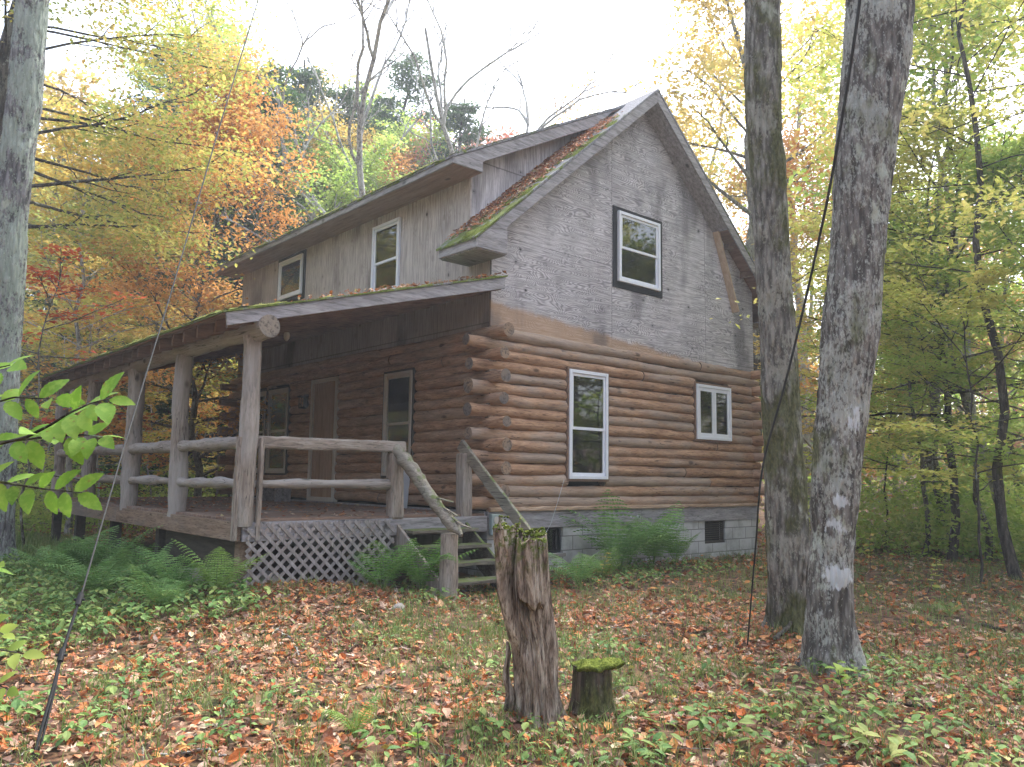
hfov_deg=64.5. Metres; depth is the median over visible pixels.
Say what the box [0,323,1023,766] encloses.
ground
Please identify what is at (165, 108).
hemlock tree
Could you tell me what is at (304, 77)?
hemlock tree
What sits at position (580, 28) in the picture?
sky
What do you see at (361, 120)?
bare tree
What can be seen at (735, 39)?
beech tree
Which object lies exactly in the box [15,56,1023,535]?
forest
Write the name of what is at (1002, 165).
understory beech
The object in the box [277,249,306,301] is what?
window
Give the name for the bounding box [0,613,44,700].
beech sapling
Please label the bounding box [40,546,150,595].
fern
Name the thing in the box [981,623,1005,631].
fallen stick
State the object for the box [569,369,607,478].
window
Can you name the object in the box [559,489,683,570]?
fern
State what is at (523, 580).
tree stump
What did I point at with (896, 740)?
ground plants
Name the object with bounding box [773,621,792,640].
fallen stick
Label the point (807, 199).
beech tree
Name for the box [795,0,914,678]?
maple tree
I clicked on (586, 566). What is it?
fern
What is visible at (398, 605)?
rock
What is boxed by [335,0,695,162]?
bare tree
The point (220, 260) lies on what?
hemlock tree
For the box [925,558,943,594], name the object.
seedling
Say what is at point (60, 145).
beech tree
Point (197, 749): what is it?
fallen stick
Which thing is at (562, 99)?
oak tree
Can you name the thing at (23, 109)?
maple tree
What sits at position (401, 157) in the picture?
hillside tree
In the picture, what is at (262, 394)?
window
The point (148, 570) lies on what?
fern
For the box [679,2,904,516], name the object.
beech tree
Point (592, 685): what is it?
tree stump
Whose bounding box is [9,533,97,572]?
fern
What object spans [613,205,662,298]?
window
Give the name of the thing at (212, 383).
understory beech
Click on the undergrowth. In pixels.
(969, 518)
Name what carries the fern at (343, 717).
on the ground at (54, 759)
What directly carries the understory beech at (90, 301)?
on the ground at (54, 759)
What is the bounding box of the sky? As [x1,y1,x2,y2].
[0,0,1023,420]
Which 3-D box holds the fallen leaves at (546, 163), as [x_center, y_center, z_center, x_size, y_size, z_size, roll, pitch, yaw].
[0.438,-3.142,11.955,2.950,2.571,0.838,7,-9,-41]
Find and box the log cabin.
[31,88,764,601]
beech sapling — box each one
[0,355,135,574]
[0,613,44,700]
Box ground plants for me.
[0,530,1023,766]
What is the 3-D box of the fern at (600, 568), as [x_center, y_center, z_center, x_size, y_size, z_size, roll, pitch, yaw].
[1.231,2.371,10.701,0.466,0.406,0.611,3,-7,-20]
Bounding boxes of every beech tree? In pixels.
[18,93,241,534]
[22,24,331,496]
[619,0,844,461]
[665,22,814,278]
[677,95,747,227]
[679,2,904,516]
[698,0,1023,580]
[718,108,947,481]
[744,0,1023,553]
[748,210,995,475]
[786,0,1023,544]
[787,0,1023,562]
[791,103,1023,560]
[799,188,1023,533]
[799,265,1009,544]
[808,238,1013,505]
[875,116,1023,542]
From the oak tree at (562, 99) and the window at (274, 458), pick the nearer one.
the window at (274, 458)
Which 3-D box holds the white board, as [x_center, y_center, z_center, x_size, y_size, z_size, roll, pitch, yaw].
[-1.581,1.557,11.965,0.149,0.557,0.070,7,-9,-41]
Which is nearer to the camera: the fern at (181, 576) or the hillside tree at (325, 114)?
the fern at (181, 576)
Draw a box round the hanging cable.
[747,0,861,644]
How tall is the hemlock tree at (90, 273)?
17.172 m
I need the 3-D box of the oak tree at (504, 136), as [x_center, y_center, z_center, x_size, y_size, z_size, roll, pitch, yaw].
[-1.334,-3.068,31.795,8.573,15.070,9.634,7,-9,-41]
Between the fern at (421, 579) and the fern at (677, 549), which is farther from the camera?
the fern at (677, 549)
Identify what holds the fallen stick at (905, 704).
on the ground at (54, 759)
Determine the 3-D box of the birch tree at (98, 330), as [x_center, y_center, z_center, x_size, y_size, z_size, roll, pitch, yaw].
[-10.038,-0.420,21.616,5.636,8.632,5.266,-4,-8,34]
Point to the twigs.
(494, 683)
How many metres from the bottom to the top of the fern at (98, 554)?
0.639 m
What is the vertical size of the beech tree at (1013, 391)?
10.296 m
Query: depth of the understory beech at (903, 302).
11.71 m
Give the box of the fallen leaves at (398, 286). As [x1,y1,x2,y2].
[243,270,506,305]
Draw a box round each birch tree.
[29,205,235,451]
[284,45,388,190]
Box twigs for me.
[5,557,1023,766]
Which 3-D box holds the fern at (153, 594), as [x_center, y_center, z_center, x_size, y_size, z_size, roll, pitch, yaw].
[-3.236,1.846,7.387,0.810,0.472,0.797,7,-9,-41]
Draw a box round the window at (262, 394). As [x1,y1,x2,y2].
[256,391,266,472]
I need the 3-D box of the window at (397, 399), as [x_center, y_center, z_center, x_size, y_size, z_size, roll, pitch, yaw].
[-1.713,0.614,12.395,0.130,1.580,0.770,7,-9,-41]
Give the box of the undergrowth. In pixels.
[15,432,1023,567]
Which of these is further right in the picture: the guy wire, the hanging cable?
the hanging cable
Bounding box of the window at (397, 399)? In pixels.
[381,370,412,475]
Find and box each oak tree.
[389,110,523,168]
[522,62,615,125]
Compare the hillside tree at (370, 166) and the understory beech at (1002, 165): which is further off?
the hillside tree at (370, 166)
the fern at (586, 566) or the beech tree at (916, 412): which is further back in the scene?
the beech tree at (916, 412)
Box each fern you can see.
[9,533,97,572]
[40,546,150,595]
[56,525,128,570]
[70,525,162,576]
[91,540,178,583]
[112,564,199,611]
[136,545,214,596]
[171,539,265,595]
[319,693,380,737]
[347,538,427,588]
[381,538,477,591]
[548,548,606,585]
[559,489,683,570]
[583,548,621,577]
[625,501,684,564]
[644,523,699,562]
[932,596,961,616]
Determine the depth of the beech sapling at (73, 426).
2.08 m
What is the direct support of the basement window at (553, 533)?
in the log cabin
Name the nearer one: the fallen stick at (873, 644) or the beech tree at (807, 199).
the fallen stick at (873, 644)
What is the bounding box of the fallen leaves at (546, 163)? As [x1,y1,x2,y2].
[445,111,622,239]
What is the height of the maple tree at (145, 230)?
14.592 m
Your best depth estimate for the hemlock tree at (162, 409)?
22.60 m
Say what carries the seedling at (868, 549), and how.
on the ground at (54, 759)
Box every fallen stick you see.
[160,748,225,756]
[276,628,298,654]
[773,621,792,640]
[856,627,894,670]
[864,694,1013,733]
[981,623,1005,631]
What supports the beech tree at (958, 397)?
on the ground at (54, 759)
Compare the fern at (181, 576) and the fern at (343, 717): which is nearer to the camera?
the fern at (343, 717)
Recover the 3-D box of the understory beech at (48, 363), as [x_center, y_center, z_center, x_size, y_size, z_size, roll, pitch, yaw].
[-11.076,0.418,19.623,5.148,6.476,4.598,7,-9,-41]
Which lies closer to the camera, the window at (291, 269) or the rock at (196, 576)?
the rock at (196, 576)
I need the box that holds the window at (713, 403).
[696,384,731,440]
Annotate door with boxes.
[310,381,334,497]
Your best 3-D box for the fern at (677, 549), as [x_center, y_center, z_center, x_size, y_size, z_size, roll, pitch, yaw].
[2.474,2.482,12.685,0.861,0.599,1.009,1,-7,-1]
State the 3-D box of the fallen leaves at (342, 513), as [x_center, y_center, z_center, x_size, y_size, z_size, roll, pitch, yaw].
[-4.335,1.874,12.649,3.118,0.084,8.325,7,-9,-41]
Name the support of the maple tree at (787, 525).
on the ground at (54, 759)
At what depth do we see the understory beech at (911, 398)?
15.33 m
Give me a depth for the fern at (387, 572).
8.94 m
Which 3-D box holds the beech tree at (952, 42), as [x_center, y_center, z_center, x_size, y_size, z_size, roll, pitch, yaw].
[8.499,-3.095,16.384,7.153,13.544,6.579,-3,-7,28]
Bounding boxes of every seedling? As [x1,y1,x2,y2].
[401,726,426,756]
[598,550,610,577]
[824,656,856,702]
[863,533,873,571]
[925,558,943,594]
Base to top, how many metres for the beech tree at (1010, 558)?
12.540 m
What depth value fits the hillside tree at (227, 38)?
29.54 m
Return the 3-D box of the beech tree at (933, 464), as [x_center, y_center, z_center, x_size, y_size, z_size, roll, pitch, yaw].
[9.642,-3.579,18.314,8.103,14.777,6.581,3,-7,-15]
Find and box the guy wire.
[31,0,258,759]
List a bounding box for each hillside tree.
[53,0,317,471]
[102,90,374,475]
[197,97,385,395]
[222,110,414,245]
[319,138,429,205]
[334,103,465,193]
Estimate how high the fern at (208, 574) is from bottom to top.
0.566 m
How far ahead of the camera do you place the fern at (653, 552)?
12.04 m
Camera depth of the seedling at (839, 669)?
5.48 m
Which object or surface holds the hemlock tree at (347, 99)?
on the ground at (54, 759)
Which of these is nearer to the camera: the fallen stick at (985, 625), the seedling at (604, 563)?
the fallen stick at (985, 625)
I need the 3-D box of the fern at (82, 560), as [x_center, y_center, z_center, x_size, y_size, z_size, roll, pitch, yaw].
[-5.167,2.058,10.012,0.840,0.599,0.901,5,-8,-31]
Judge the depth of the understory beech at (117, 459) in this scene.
19.21 m
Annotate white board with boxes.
[403,471,409,507]
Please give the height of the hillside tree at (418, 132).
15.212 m
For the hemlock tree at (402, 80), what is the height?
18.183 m
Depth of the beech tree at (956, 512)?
14.95 m
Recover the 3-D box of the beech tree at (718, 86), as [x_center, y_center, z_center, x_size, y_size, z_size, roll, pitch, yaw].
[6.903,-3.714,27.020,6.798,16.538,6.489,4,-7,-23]
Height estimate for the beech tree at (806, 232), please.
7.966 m
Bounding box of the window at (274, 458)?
[265,387,288,472]
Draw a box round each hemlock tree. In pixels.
[20,42,204,461]
[41,75,237,486]
[67,109,254,489]
[87,59,320,496]
[114,103,329,465]
[157,60,347,428]
[211,81,389,453]
[355,50,442,175]
[402,99,500,175]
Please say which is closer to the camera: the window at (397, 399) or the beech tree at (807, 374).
the window at (397, 399)
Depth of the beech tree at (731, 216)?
31.39 m
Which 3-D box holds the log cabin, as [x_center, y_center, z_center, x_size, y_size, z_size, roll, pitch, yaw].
[-1.486,-0.505,14.696,10.734,8.381,10.238,7,-9,-41]
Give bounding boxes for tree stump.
[492,515,572,728]
[566,657,625,723]
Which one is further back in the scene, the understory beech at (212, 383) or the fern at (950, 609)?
the understory beech at (212, 383)
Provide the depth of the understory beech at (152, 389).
21.38 m
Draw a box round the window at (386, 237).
[370,217,401,291]
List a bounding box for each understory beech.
[20,262,151,524]
[22,286,171,530]
[51,309,236,528]
[123,282,237,492]
[152,357,237,494]
[759,190,1023,557]
[864,260,1023,583]
[873,131,1023,476]
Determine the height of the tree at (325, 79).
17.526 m
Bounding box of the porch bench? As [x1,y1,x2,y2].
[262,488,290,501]
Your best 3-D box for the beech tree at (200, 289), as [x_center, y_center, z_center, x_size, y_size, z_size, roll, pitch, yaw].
[-6.620,-2.025,17.262,5.792,10.887,5.718,0,-7,4]
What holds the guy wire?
attached to the ground at (54, 759)
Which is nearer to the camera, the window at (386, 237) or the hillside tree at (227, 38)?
the window at (386, 237)
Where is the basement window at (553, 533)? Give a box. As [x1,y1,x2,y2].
[538,527,565,556]
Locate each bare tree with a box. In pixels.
[140,0,449,242]
[146,0,476,214]
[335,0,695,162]
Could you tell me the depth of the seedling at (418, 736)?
4.15 m
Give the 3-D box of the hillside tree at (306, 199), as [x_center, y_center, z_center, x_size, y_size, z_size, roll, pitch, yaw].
[-7.542,-2.497,24.832,8.753,13.162,8.609,7,-9,-41]
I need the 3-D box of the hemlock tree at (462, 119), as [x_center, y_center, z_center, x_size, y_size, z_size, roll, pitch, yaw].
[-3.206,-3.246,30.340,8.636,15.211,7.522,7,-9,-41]
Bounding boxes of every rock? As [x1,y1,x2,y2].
[175,567,206,588]
[393,603,404,612]
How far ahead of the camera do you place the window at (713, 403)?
14.08 m
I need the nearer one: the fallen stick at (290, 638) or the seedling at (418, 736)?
the seedling at (418, 736)
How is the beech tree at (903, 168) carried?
on the ground at (54, 759)
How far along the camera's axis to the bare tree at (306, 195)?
22.70 m
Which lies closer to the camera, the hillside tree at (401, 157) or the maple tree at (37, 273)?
the maple tree at (37, 273)
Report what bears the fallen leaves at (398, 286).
on the log cabin
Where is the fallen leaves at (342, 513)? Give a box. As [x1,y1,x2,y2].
[73,496,427,517]
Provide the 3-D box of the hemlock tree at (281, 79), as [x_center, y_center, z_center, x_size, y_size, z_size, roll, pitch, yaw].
[-8.081,-2.751,23.293,7.375,13.706,7.265,7,-9,-41]
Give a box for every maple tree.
[0,0,49,562]
[0,0,315,286]
[17,242,160,551]
[744,0,809,636]
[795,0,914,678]
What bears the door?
in the log cabin

